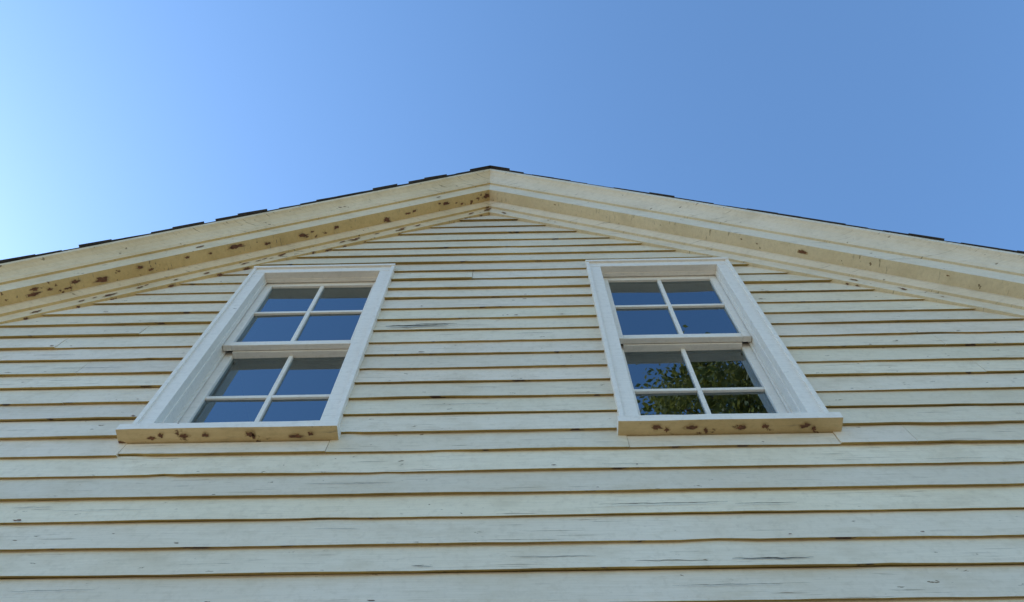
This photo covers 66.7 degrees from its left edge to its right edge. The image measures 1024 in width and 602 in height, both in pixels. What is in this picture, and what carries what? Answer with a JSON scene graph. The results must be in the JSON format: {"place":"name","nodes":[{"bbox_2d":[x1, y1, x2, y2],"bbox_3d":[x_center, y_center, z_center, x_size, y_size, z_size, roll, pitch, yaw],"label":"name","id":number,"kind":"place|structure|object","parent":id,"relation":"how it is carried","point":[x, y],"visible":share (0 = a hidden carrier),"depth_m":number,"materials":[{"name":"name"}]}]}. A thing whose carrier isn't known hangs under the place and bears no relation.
{"place":"outdoors","nodes":[
{"label":"outdoors","id":0,"kind":"place"},
{"bbox_2d":[193,291,773,422],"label":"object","id":1,"kind":"object","parent":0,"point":[646,371],"visible":0.07,"depth_m":5.00,"materials":[{"name":"glass"}]},
{"bbox_2d":[0,0,1023,259],"label":"sky","id":2,"kind":"structure","parent":0,"point":[119,119],"materials":[{"name":"blue"}]},
{"label":"ground","id":3,"kind":"structure","parent":0,"visible":0},
{"bbox_2d":[0,213,1023,601],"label":"front siding","id":4,"kind":"object","parent":3,"relation":"on","point":[520,485],"visible":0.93,"depth_m":2.74,"materials":[{"name":"paint"}]},
{"bbox_2d":[115,420,340,443],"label":"sill","id":5,"kind":"structure","parent":4,"relation":"on","point":[278,431],"depth_m":2.90,"materials":[{"name":"paint"}]},
{"bbox_2d":[162,277,376,422],"bbox_3d":[-1.057,0.265,3.692,0.696,1.583,0.208,-1,-65,1],"label":"jamb","id":6,"kind":"object","parent":5,"relation":"on","point":[286,299],"visible":0.31,"depth_m":4.36,"materials":[{"name":"paint"}]},
{"bbox_2d":[178,349,347,422],"bbox_3d":[-1.058,0.424,3.386,0.652,0.829,0.052,-1,-65,1],"label":"sash","id":7,"kind":"object","parent":6,"relation":"in","point":[203,397],"visible":0.39,"depth_m":3.53,"materials":[{"name":"paint"}]},
{"bbox_2d":[132,263,395,423],"bbox_3d":[-1.059,0.164,3.681,0.800,1.609,0.060,-1,-65,1],"label":"casing","id":8,"kind":"object","parent":6,"relation":"attached to","point":[160,405],"visible":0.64,"depth_m":3.67,"materials":[{"name":"paint"}]},
{"bbox_2d":[222,282,374,350],"bbox_3d":[-1.057,0.065,4.046,0.652,0.729,0.032,-1,-65,1],"label":"sash","id":9,"kind":"object","parent":6,"relation":"attached to","point":[232,343],"visible":0.8,"depth_m":4.03,"materials":[{"name":"paint"}]},
{"bbox_2d":[0,169,489,323],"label":"rake cornice","id":10,"kind":"structure","parent":4,"relation":"attached to","point":[165,253],"depth_m":4.51,"materials":[{"name":"paint"}]},
{"bbox_2d":[14,192,948,601],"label":"peeled paint patches","id":11,"kind":"object","parent":4,"relation":"attached to","point":[252,434],"visible":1,"depth_m":4.03,"materials":[{"name":"brown wood"}]},
{"bbox_2d":[14,250,981,591],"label":"board cracks","id":12,"kind":"object","parent":4,"relation":"attached to","point":[528,556],"visible":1,"depth_m":2.53,"materials":[{"name":"brown wood"}]},
{"bbox_2d":[617,412,842,435],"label":"sill","id":13,"kind":"structure","parent":4,"relation":"on","point":[777,423],"depth_m":2.88,"materials":[{"name":"paint"}]},
{"bbox_2d":[602,271,800,412],"bbox_3d":[0.812,0.231,3.671,0.696,1.583,0.208,-1,-65,1],"label":"jamb","id":14,"kind":"object","parent":13,"relation":"on","point":[688,291],"visible":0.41,"depth_m":4.35,"materials":[{"name":"paint"}]},
{"bbox_2d":[603,275,751,343],"bbox_3d":[0.813,0.031,4.024,0.652,0.729,0.032,-1,-65,1],"label":"sash","id":15,"kind":"object","parent":14,"relation":"attached to","point":[742,334],"visible":0.94,"depth_m":4.01,"materials":[{"name":"paint"}]},
{"bbox_2d":[621,342,788,414],"bbox_3d":[0.812,0.390,3.364,0.652,0.829,0.052,-1,-65,1],"label":"sash","id":16,"kind":"object","parent":14,"relation":"in","point":[766,388],"visible":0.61,"depth_m":3.51,"materials":[{"name":"paint"}]},
{"bbox_2d":[585,257,828,415],"bbox_3d":[0.810,0.130,3.659,0.800,1.609,0.060,-1,-65,1],"label":"casing","id":17,"kind":"object","parent":13,"relation":"on","point":[802,391],"visible":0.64,"depth_m":3.65,"materials":[{"name":"paint"}]},
{"bbox_2d":[489,169,1023,317],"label":"rake cornice","id":18,"kind":"structure","parent":4,"relation":"attached to","point":[989,280],"depth_m":4.37,"materials":[{"name":"paint"}]},
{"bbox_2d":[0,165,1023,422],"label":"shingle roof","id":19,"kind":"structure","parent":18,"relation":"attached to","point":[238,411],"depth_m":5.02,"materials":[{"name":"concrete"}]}
]}

